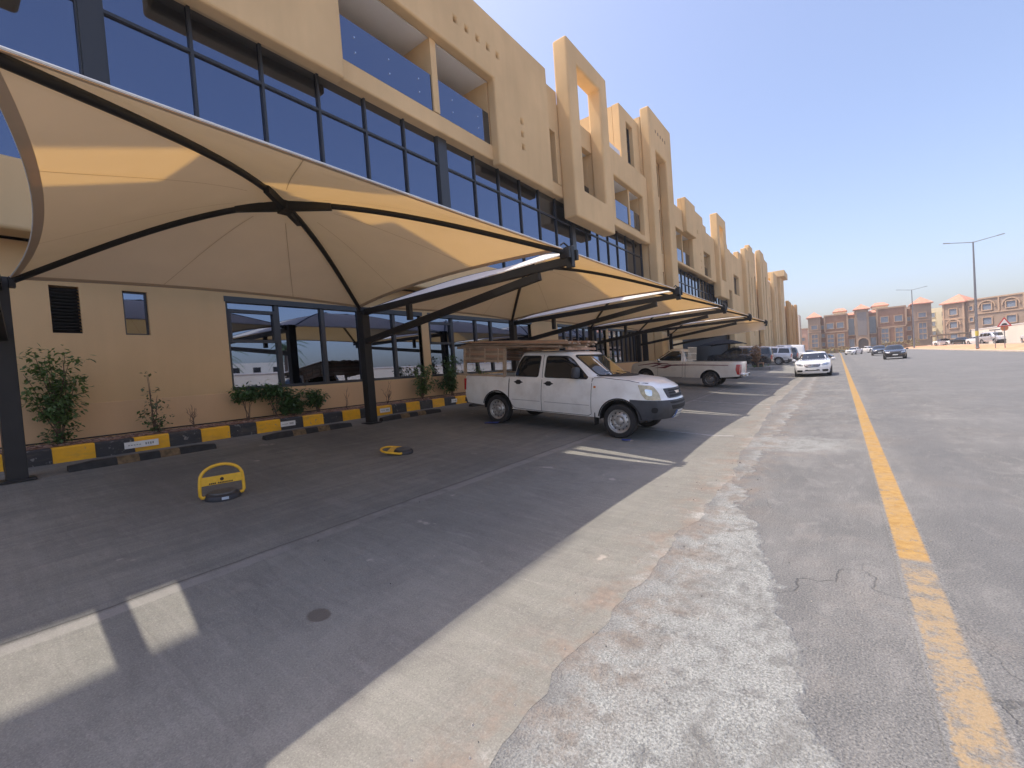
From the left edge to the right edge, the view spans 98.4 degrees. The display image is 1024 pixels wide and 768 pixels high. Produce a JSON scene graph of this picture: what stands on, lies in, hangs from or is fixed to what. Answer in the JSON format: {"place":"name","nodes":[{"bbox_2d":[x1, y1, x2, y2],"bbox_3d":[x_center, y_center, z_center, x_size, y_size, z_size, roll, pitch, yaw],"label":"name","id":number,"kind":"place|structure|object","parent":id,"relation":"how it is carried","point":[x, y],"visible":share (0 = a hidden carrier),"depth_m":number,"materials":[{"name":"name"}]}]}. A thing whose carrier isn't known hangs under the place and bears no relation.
{"place":"outdoors","nodes":[
{"label":"outdoors","id":0,"kind":"place"},
{"bbox_2d":[0,393,465,453],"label":"planting bed","id":1,"kind":"object","parent":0,"point":[136,435],"visible":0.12,"depth_m":8.66,"materials":[{"name":"brown soil"}]},
{"bbox_2d":[17,343,95,444],"bbox_3d":[-7.465,0.177,7.132,0.609,1.677,1.179,-3,2,37],"label":"young tree","id":2,"kind":"object","parent":1,"relation":"on","point":[54,408],"visible":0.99,"depth_m":7.13,"materials":[{"name":"green plant"}]},
{"bbox_2d":[35,419,84,444],"bbox_3d":[-7.388,0.842,7.224,0.603,0.476,0.416,-4,2,-4],"label":"shrub","id":3,"kind":"object","parent":1,"relation":"on","point":[60,435],"visible":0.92,"depth_m":7.19,"materials":[{"name":"green plant"}]},
{"bbox_2d":[138,371,168,431],"bbox_3d":[-6.660,0.340,8.233,0.481,1.169,0.431,-5,2,-33],"label":"sapling","id":4,"kind":"object","parent":1,"relation":"on","point":[151,405],"visible":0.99,"depth_m":8.22,"materials":[{"name":"green plant"}]},
{"bbox_2d":[136,411,173,432],"bbox_3d":[-6.652,0.732,8.249,0.388,0.527,0.588,-3,2,37],"label":"shrub","id":5,"kind":"object","parent":1,"relation":"on","point":[158,420],"visible":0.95,"depth_m":8.23,"materials":[{"name":"green plant"}]},
{"bbox_2d":[226,384,266,420],"bbox_3d":[-5.742,0.409,9.560,0.588,0.823,0.814,-3,2,37],"label":"shrub","id":6,"kind":"object","parent":1,"relation":"on","point":[248,395],"visible":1,"depth_m":9.50,"materials":[{"name":"green plant"}]},
{"bbox_2d":[257,379,294,416],"bbox_3d":[-5.380,0.331,10.034,0.604,0.897,0.870,-3,2,37],"label":"shrub","id":7,"kind":"object","parent":1,"relation":"on","point":[277,390],"visible":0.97,"depth_m":9.95,"materials":[{"name":"green plant"}]},
{"bbox_2d":[268,386,307,415],"bbox_3d":[-5.150,0.411,10.218,0.604,0.743,0.906,-3,2,37],"label":"shrub","id":8,"kind":"object","parent":1,"relation":"on","point":[291,405],"visible":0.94,"depth_m":10.17,"materials":[{"name":"green plant"}]},
{"bbox_2d":[300,388,330,411],"bbox_3d":[-4.853,0.376,10.803,0.532,0.691,0.786,-3,2,37],"label":"shrub","id":9,"kind":"object","parent":1,"relation":"on","point":[316,399],"visible":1,"depth_m":10.75,"materials":[{"name":"green plant"}]},
{"bbox_2d":[411,362,438,398],"bbox_3d":[-2.693,-0.089,13.578,0.572,1.147,1.052,-3,2,37],"label":"shrub","id":10,"kind":"object","parent":1,"relation":"on","point":[421,388],"visible":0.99,"depth_m":13.50,"materials":[{"name":"green plant"}]},
{"bbox_2d":[434,354,458,395],"bbox_3d":[-2.121,-0.275,14.391,0.638,1.389,0.998,-3,2,37],"label":"shrub","id":11,"kind":"object","parent":1,"relation":"on","point":[449,380],"visible":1,"depth_m":14.40,"materials":[{"name":"green plant"}]},
{"bbox_2d":[0,361,808,767],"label":"parking lot","id":12,"kind":"structure","parent":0,"point":[156,613],"depth_m":3.39,"materials":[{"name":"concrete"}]},
{"bbox_2d":[0,276,37,484],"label":"canopy support","id":13,"kind":"object","parent":12,"relation":"on","point":[13,444],"visible":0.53,"depth_m":5.91,"materials":[{"name":"black metal"}]},
{"bbox_2d":[0,45,563,309],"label":"shade canopy","id":14,"kind":"object","parent":13,"relation":"attached to","point":[125,189],"visible":1,"depth_m":5.67,"materials":[{"name":"fabric"}]},
{"bbox_2d":[67,443,216,472],"bbox_3d":[-5.896,1.160,7.170,0.170,0.116,1.880,-3,2,37],"label":"wheel stop","id":15,"kind":"object","parent":12,"relation":"on","point":[105,462],"visible":1,"depth_m":7.01,"materials":[{"name":"black rubber"}]},
{"bbox_2d":[198,462,245,501],"bbox_3d":[-3.471,1.156,5.279,0.354,0.432,0.350,-4,2,3],"label":"parking lock","id":16,"kind":"object","parent":12,"relation":"on","point":[222,494],"visible":1,"depth_m":5.23,"materials":[{"name":"yellow metal"}]},
{"bbox_2d":[0,395,467,471],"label":"kerb","id":17,"kind":"structure","parent":12,"relation":"on","point":[45,456],"depth_m":8.48,"materials":[{"name":"concrete"}]},
{"bbox_2d":[124,438,158,448],"bbox_3d":[-6.462,1.043,7.710,0.014,0.110,0.470,-3,2,37],"label":"bay plaque","id":18,"kind":"object","parent":17,"relation":"attached to","point":[137,444],"visible":1,"depth_m":7.70,"materials":[{"name":"grey"}]},
{"bbox_2d":[281,420,295,426],"bbox_3d":[-4.947,0.874,9.760,0.014,0.110,0.320,-3,2,37],"label":"bay plaque","id":19,"kind":"object","parent":17,"relation":"attached to","point":[287,423],"visible":1,"depth_m":9.76,"materials":[{"name":"grey"}]},
{"bbox_2d":[262,423,351,439],"bbox_3d":[-4.274,0.979,9.365,0.170,0.116,1.890,-3,2,37],"label":"wheel stop","id":20,"kind":"object","parent":12,"relation":"on","point":[289,433],"visible":1,"depth_m":9.21,"materials":[{"name":"black concrete"}]},
{"bbox_2d":[0,0,682,449],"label":"office building","id":21,"kind":"structure","parent":12,"relation":"on","point":[452,104],"depth_m":11.44,"materials":[{"name":"beige paint"}]},
{"bbox_2d":[0,0,83,158],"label":"window","id":22,"kind":"structure","parent":21,"relation":"in","point":[44,30],"depth_m":7.22,"materials":[{"name":"blue glass"}]},
{"bbox_2d":[122,291,149,334],"bbox_3d":[-7.162,-1.333,8.392,0.060,0.820,0.370,-3,2,37],"label":"window","id":23,"kind":"structure","parent":21,"relation":"in","point":[134,303],"depth_m":8.40,"materials":[{"name":"blue glass"}]},
{"bbox_2d":[101,0,441,206],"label":"window","id":24,"kind":"structure","parent":21,"relation":"in","point":[165,52],"depth_m":9.89,"materials":[{"name":"blue glass"}]},
{"bbox_2d":[223,296,423,389],"bbox_3d":[-4.539,-1.060,11.872,0.175,2.065,5.650,-3,2,37],"label":"window","id":25,"kind":"structure","parent":21,"relation":"in","point":[288,343],"depth_m":11.10,"materials":[{"name":"glass"}]},
{"bbox_2d":[427,313,531,376],"bbox_3d":[-0.936,-1.462,16.747,0.175,2.065,6.040,-3,2,37],"label":"window","id":26,"kind":"structure","parent":21,"relation":"in","point":[447,333],"depth_m":15.69,"materials":[{"name":"grey glass"}]},
{"bbox_2d":[446,143,572,268],"bbox_3d":[0.401,-6.488,18.173,0.115,4.200,8.556,-3,2,37],"label":"window","id":27,"kind":"structure","parent":21,"relation":"in","point":[478,189],"depth_m":17.24,"materials":[{"name":"blue glass"}]},
{"bbox_2d":[557,324,606,356],"bbox_3d":[3.770,-1.988,23.114,0.175,2.065,5.470,-3,2,37],"label":"window","id":28,"kind":"structure","parent":21,"relation":"in","point":[580,334],"depth_m":23.06,"materials":[{"name":"grey glass"}]},
{"bbox_2d":[575,224,643,277],"bbox_3d":[5.902,-7.103,25.615,0.115,4.200,9.406,-3,2,37],"label":"window","id":29,"kind":"structure","parent":21,"relation":"in","point":[619,251],"depth_m":25.61,"materials":[{"name":"blue glass"}]},
{"bbox_2d":[608,328,637,362],"bbox_3d":[6.943,-2.343,27.407,0.175,2.065,4.770,-3,2,37],"label":"window","id":30,"kind":"structure","parent":21,"relation":"in","point":[625,350],"depth_m":27.19,"materials":[{"name":"black glass"}]},
{"bbox_2d":[626,128,630,164],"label":"window","id":31,"kind":"structure","parent":21,"relation":"in","point":[627,131],"depth_m":28.25,"materials":[{"name":"grey metal"}]},
{"bbox_2d":[380,446,412,454],"bbox_3d":[-1.962,1.128,7.513,0.546,0.092,0.480,0,5,-4],"label":"parking lock","id":32,"kind":"object","parent":12,"relation":"on","point":[399,450],"visible":1,"depth_m":7.42,"materials":[{"name":"yellow metal"}]},
{"bbox_2d":[379,409,440,420],"bbox_3d":[-2.622,0.794,11.600,0.170,0.116,1.960,-3,2,37],"label":"wheel stop","id":33,"kind":"object","parent":12,"relation":"on","point":[407,415],"visible":1,"depth_m":11.44,"materials":[{"name":"black concrete"}]},
{"bbox_2d":[356,242,578,423],"bbox_3d":[-1.256,-0.633,8.839,5.840,3.025,0.419,-3,2,37],"label":"canopy support","id":34,"kind":"object","parent":12,"relation":"on","point":[569,256],"visible":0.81,"depth_m":8.99,"materials":[{"name":"black metal"}]},
{"bbox_2d":[373,253,675,321],"bbox_3d":[0.456,-2.511,11.164,5.571,0.978,5.848,-3,2,37],"label":"shade canopy","id":35,"kind":"object","parent":34,"relation":"attached to","point":[584,280],"visible":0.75,"depth_m":12.02,"materials":[{"name":"fabric"}]},
{"bbox_2d":[464,350,684,437],"bbox_3d":[1.300,0.082,10.262,5.145,1.715,2.077,3,6,36],"label":"pickup truck","id":36,"kind":"object","parent":12,"relation":"on","point":[617,398],"visible":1,"depth_m":9.31,"materials":[{"name":"white paint"}]},
{"bbox_2d":[457,346,542,376],"bbox_3d":[-0.273,-0.608,11.368,1.520,0.730,1.675,3,6,36],"label":"timber cage","id":37,"kind":"object","parent":36,"relation":"in","point":[484,354],"visible":0.79,"depth_m":10.73,"materials":[{"name":"brown wood"}]},
{"bbox_2d":[460,340,596,349],"bbox_3d":[0.347,-0.948,10.783,3.450,0.230,1.549,3,6,36],"label":"timber stack","id":38,"kind":"object","parent":36,"relation":"on","point":[550,345],"visible":0.94,"depth_m":10.07,"materials":[{"name":"brown wood"}]},
{"bbox_2d":[508,285,682,370],"bbox_3d":[2.297,-1.030,13.646,5.840,3.025,0.419,-3,2,37],"label":"canopy support","id":39,"kind":"object","parent":12,"relation":"on","point":[676,295],"visible":0.67,"depth_m":13.50,"materials":[{"name":"black metal"}]},
{"bbox_2d":[518,291,722,327],"bbox_3d":[4.012,-2.908,15.975,5.571,0.978,5.858,-3,2,37],"label":"shade canopy","id":40,"kind":"object","parent":39,"relation":"on","point":[687,302],"visible":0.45,"depth_m":16.97,"materials":[{"name":"fabric"}]},
{"bbox_2d":[588,303,726,350],"bbox_3d":[5.867,-1.429,18.477,5.840,3.025,0.419,-3,2,37],"label":"canopy support","id":41,"kind":"object","parent":12,"relation":"on","point":[723,310],"visible":0.66,"depth_m":18.39,"materials":[{"name":"black metal"}]},
{"bbox_2d":[637,427,725,435],"bbox_3d":[3.442,0.991,9.358,2.281,0.164,0.090,-3,2,36],"label":"bay line marking","id":42,"kind":"object","parent":12,"relation":"on","point":[683,432],"visible":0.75,"depth_m":9.25,"materials":[{"name":"white paint"}]},
{"bbox_2d":[631,347,749,386],"bbox_3d":[8.407,-0.868,21.257,5.265,1.801,2.157,3,6,36],"label":"pickup truck","id":43,"kind":"object","parent":12,"relation":"on","point":[676,363],"visible":0.84,"depth_m":20.52,"materials":[{"name":"beige paint"}]},
{"bbox_2d":[636,313,751,361],"bbox_3d":[9.420,-1.826,23.283,5.840,3.025,0.419,-3,2,37],"label":"canopy support","id":44,"kind":"object","parent":12,"relation":"on","point":[640,344],"visible":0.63,"depth_m":23.31,"materials":[{"name":"black metal"}]},
{"bbox_2d":[594,307,748,331],"bbox_3d":[7.573,-3.306,20.793,5.571,0.978,5.828,-3,2,37],"label":"shade canopy","id":45,"kind":"object","parent":44,"relation":"attached to","point":[730,313],"visible":0.33,"depth_m":21.88,"materials":[{"name":"fabric"}]},
{"bbox_2d":[674,197,731,360],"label":"office building","id":46,"kind":"structure","parent":12,"relation":"on","point":[704,264],"depth_m":41.27,"materials":[{"name":"beige paint"}]},
{"bbox_2d":[678,268,698,296],"bbox_3d":[14.479,-7.750,37.199,0.115,3.580,9.956,-3,2,37],"label":"window","id":47,"kind":"structure","parent":46,"relation":"in","point":[688,283],"depth_m":38.46,"materials":[{"name":"blue glass"}]},
{"bbox_2d":[699,279,719,304],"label":"window","id":48,"kind":"structure","parent":46,"relation":"in","point":[706,289],"depth_m":44.18,"materials":[{"name":"black glass"}]},
{"bbox_2d":[698,339,746,346],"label":"shade canopy","id":49,"kind":"object","parent":46,"relation":"attached to","point":[720,342],"visible":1,"depth_m":40.12,"materials":[{"name":"grey fabric"}]},
{"bbox_2d":[669,320,767,349],"bbox_3d":[12.960,-2.222,28.073,5.840,3.025,0.419,-3,2,37],"label":"canopy support","id":50,"kind":"object","parent":12,"relation":"on","point":[671,344],"visible":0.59,"depth_m":29.06,"materials":[{"name":"black metal"}]},
{"bbox_2d":[642,316,765,340],"bbox_3d":[11.177,-3.502,25.655,5.571,1.389,5.952,-3,2,37],"label":"shade canopy","id":51,"kind":"object","parent":50,"relation":"attached to","point":[755,324],"visible":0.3,"depth_m":27.32,"materials":[{"name":"fabric"}]},
{"bbox_2d":[707,346,773,366],"bbox_3d":[20.491,-2.436,39.738,5.382,1.891,2.397,3,6,36],"label":"utility vehicle","id":52,"kind":"object","parent":12,"relation":"on","point":[737,353],"visible":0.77,"depth_m":38.76,"materials":[{"name":"grey metal"}]},
{"bbox_2d":[727,245,773,348],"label":"office building","id":53,"kind":"structure","parent":12,"relation":"on","point":[750,293],"depth_m":59.81,"materials":[{"name":"beige paint"}]},
{"bbox_2d":[747,364,772,370],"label":"planter island","id":54,"kind":"structure","parent":12,"relation":"on","point":[768,367],"depth_m":34.99,"materials":[{"name":"grey concrete"}]},
{"bbox_2d":[750,344,761,366],"bbox_3d":[19.655,-2.218,35.428,0.904,1.987,2.648,-3,2,37],"label":"tree","id":55,"kind":"object","parent":54,"relation":"in","point":[756,354],"visible":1,"depth_m":35.08,"materials":[{"name":"brown plant"}]},
{"bbox_2d":[747,346,792,364],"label":"utility vehicle","id":56,"kind":"object","parent":12,"relation":"on","point":[782,354],"visible":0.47,"depth_m":45.63,"materials":[{"name":"white metal"}]},
{"bbox_2d":[768,270,787,345],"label":"office building","id":57,"kind":"structure","parent":12,"relation":"on","point":[776,279],"depth_m":87.29,"materials":[{"name":"beige paint"}]},
{"bbox_2d":[776,345,805,361],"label":"van","id":58,"kind":"object","parent":12,"relation":"on","point":[801,349],"visible":0.15,"depth_m":53.77,"materials":[{"name":"white paint"}]},
{"bbox_2d":[784,347,798,362],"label":"utility vehicle","id":59,"kind":"object","parent":12,"relation":"on","point":[795,352],"visible":0.21,"depth_m":49.46,"materials":[{"name":"grey metal"}]},
{"bbox_2d":[785,301,798,344],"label":"office building","id":60,"kind":"structure","parent":12,"relation":"on","point":[791,318],"depth_m":105.94,"materials":[{"name":"paint"}]},
{"bbox_2d":[792,351,834,376],"bbox_3d":[18.797,-1.289,27.506,2.197,1.448,4.745,-3,2,37],"label":"car","id":61,"kind":"object","parent":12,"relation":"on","point":[815,362],"visible":1,"depth_m":26.06,"materials":[{"name":"white paint"}]},
{"bbox_2d":[473,0,1023,340],"label":"sky","id":62,"kind":"structure","parent":0,"point":[842,142],"materials":[{"name":"blue"}]},
{"bbox_2d":[489,349,1023,767],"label":"road","id":63,"kind":"structure","parent":0,"point":[832,674],"depth_m":2.81,"materials":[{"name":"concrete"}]},
{"bbox_2d":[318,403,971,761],"bbox_3d":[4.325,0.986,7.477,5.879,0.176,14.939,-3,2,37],"label":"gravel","id":64,"kind":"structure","parent":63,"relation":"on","point":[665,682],"depth_m":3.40,"materials":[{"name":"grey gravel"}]},
{"bbox_2d":[845,347,862,354],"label":"car","id":65,"kind":"object","parent":63,"relation":"on","point":[854,350],"visible":1,"depth_m":87.42,"materials":[{"name":"white paint"}]},
{"bbox_2d":[870,345,884,355],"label":"car","id":66,"kind":"object","parent":63,"relation":"on","point":[876,349],"visible":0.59,"depth_m":65.68,"materials":[{"name":"blue paint"}]},
{"bbox_2d":[881,345,908,359],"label":"car","id":67,"kind":"object","parent":63,"relation":"on","point":[894,351],"visible":1,"depth_m":45.01,"materials":[{"name":"black paint"}]},
{"bbox_2d":[840,353,1023,767],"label":"yellow line marking","id":68,"kind":"object","parent":63,"relation":"on","point":[975,728],"visible":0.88,"depth_m":2.32,"materials":[{"name":"paint"}]},
{"bbox_2d":[907,344,1023,349],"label":"median sand","id":69,"kind":"structure","parent":0,"point":[1002,347],"depth_m":58.62,"materials":[{"name":"beige sand"}]},
{"bbox_2d":[911,286,925,347],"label":"street lamp","id":70,"kind":"object","parent":69,"relation":"on","point":[913,321],"visible":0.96,"depth_m":100.65,"materials":[{"name":"grey metal"}]},
{"bbox_2d":[943,233,1004,348],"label":"street lamp","id":71,"kind":"object","parent":69,"relation":"on","point":[976,318],"visible":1,"depth_m":54.20,"materials":[{"name":"grey metal"}]},
{"bbox_2d":[997,317,1011,347],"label":"road sign","id":72,"kind":"object","parent":69,"relation":"on","point":[1004,324],"visible":1,"depth_m":46.17,"materials":[{"name":"red"}]},
{"label":"ground","id":73,"kind":"structure","parent":0,"visible":0},
{"bbox_2d":[798,315,801,344],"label":"apartment building","id":74,"kind":"structure","parent":73,"relation":"on","point":[799,330],"depth_m":143.98,"materials":[{"name":"beige stone"}]},
{"bbox_2d":[802,328,808,349],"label":"house","id":75,"kind":"structure","parent":73,"relation":"on","point":[805,341],"depth_m":158.04,"materials":[{"name":"pink stone"}]},
{"bbox_2d":[812,347,850,353],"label":"hedge","id":76,"kind":"object","parent":73,"relation":"on","point":[834,351],"visible":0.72,"depth_m":128.67,"materials":[{"name":"green plant"}]},
{"bbox_2d":[806,297,933,353],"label":"apartment building","id":77,"kind":"structure","parent":73,"relation":"on","point":[861,326],"depth_m":127.08,"materials":[{"name":"beige stone"}]},
{"bbox_2d":[811,334,818,347],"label":"window","id":78,"kind":"structure","parent":77,"relation":"in","point":[814,337],"depth_m":134.67,"materials":[{"name":"grey glass"}]},
{"bbox_2d":[827,334,834,347],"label":"window","id":79,"kind":"structure","parent":77,"relation":"in","point":[830,337],"depth_m":133.29,"materials":[{"name":"grey glass"}]},
{"bbox_2d":[837,333,844,346],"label":"window","id":80,"kind":"structure","parent":77,"relation":"in","point":[840,336],"depth_m":131.87,"materials":[{"name":"grey glass"}]},
{"bbox_2d":[848,318,855,335],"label":"window","id":81,"kind":"structure","parent":77,"relation":"in","point":[851,321],"depth_m":130.59,"materials":[{"name":"grey glass"}]},
{"bbox_2d":[858,338,868,348],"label":"doorway","id":82,"kind":"structure","parent":77,"relation":"in","point":[863,342],"depth_m":127.22,"materials":[{"name":"brown"}]},
{"bbox_2d":[869,316,876,333],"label":"window","id":83,"kind":"structure","parent":77,"relation":"in","point":[872,319],"depth_m":127.70,"materials":[{"name":"grey glass"}]},
{"bbox_2d":[870,336,876,345],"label":"window","id":84,"kind":"structure","parent":77,"relation":"in","point":[873,340],"depth_m":127.84,"materials":[{"name":"grey glass"}]},
{"bbox_2d":[880,316,888,323],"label":"window","id":85,"kind":"structure","parent":77,"relation":"in","point":[883,319],"depth_m":125.68,"materials":[{"name":"grey glass"}]},
{"bbox_2d":[881,328,889,343],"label":"window","id":86,"kind":"structure","parent":77,"relation":"in","point":[885,336],"depth_m":125.81,"materials":[{"name":"grey glass"}]},
{"bbox_2d":[894,314,902,321],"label":"window","id":87,"kind":"structure","parent":77,"relation":"in","point":[897,318],"depth_m":123.88,"materials":[{"name":"grey glass"}]},
{"bbox_2d":[895,327,903,341],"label":"window","id":88,"kind":"structure","parent":77,"relation":"in","point":[899,331],"depth_m":123.97,"materials":[{"name":"grey glass"}]},
{"bbox_2d":[917,311,926,317],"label":"window","id":89,"kind":"structure","parent":77,"relation":"in","point":[920,314],"depth_m":120.04,"materials":[{"name":"grey glass"}]},
{"bbox_2d":[918,322,927,339],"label":"window","id":90,"kind":"structure","parent":77,"relation":"in","point":[922,326],"depth_m":120.15,"materials":[{"name":"grey glass"}]},
{"bbox_2d":[881,338,919,346],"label":"hedge","id":91,"kind":"object","parent":73,"relation":"on","point":[893,342],"visible":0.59,"depth_m":121.00,"materials":[{"name":"green plant"}]},
{"bbox_2d":[931,307,942,340],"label":"apartment building","id":92,"kind":"structure","parent":73,"relation":"on","point":[937,323],"depth_m":128.44,"materials":[{"name":"beige"}]},
{"bbox_2d":[904,348,1023,351],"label":"median kerb","id":93,"kind":"structure","parent":73,"relation":"on","point":[977,350],"depth_m":53.47,"materials":[{"name":"beige concrete"}]},
{"bbox_2d":[927,343,1023,345],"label":"median kerb","id":94,"kind":"structure","parent":73,"relation":"on","point":[980,344],"depth_m":65.67,"materials":[{"name":"beige concrete"}]},
{"bbox_2d":[939,292,1023,339],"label":"apartment building","id":95,"kind":"structure","parent":73,"relation":"on","point":[958,313],"depth_m":101.32,"materials":[{"name":"beige stone"}]},
{"bbox_2d":[948,308,957,315],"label":"window","id":96,"kind":"structure","parent":95,"relation":"in","point":[952,311],"depth_m":105.52,"materials":[{"name":"glass"}]},
{"bbox_2d":[949,321,958,328],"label":"window","id":97,"kind":"structure","parent":95,"relation":"in","point":[952,324],"depth_m":105.60,"materials":[{"name":"glass"}]},
{"bbox_2d":[981,302,992,310],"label":"window","id":98,"kind":"structure","parent":95,"relation":"in","point":[985,306],"depth_m":99.95,"materials":[{"name":"glass"}]},
{"bbox_2d":[982,316,992,325],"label":"window","id":99,"kind":"structure","parent":95,"relation":"in","point":[985,320],"depth_m":100.06,"materials":[{"name":"glass"}]},
{"bbox_2d":[1005,299,1017,307],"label":"window","id":100,"kind":"structure","parent":95,"relation":"in","point":[1008,303],"depth_m":96.11,"materials":[{"name":"glass"}]},
{"bbox_2d":[1005,314,1017,322],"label":"window","id":101,"kind":"structure","parent":95,"relation":"in","point":[1011,318],"depth_m":96.14,"materials":[{"name":"glass"}]},
{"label":"side road","id":102,"kind":"structure","parent":0,"visible":0},
{"bbox_2d":[932,338,949,345],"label":"car","id":103,"kind":"object","parent":102,"relation":"on","point":[944,341],"visible":0.69,"depth_m":92.65,"materials":[{"name":"white paint"}]},
{"bbox_2d":[930,332,971,345],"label":"carport","id":104,"kind":"object","parent":102,"relation":"on","point":[937,335],"visible":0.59,"depth_m":91.85,"materials":[{"name":"brown"}]},
{"bbox_2d":[950,337,968,344],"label":"car","id":105,"kind":"object","parent":102,"relation":"on","point":[960,340],"visible":0.56,"depth_m":85.39,"materials":[{"name":"black paint"}]},
{"bbox_2d":[965,336,988,343],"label":"car","id":106,"kind":"object","parent":102,"relation":"on","point":[971,340],"visible":0.28,"depth_m":76.37,"materials":[{"name":"white paint"}]},
{"bbox_2d":[979,331,1005,343],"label":"utility vehicle","id":107,"kind":"object","parent":102,"relation":"on","point":[986,336],"visible":0.75,"depth_m":67.86,"materials":[{"name":"silver metal"}]},
{"bbox_2d":[971,323,1023,343],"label":"boundary wall","id":108,"kind":"structure","parent":102,"relation":"on","point":[1014,333],"depth_m":64.08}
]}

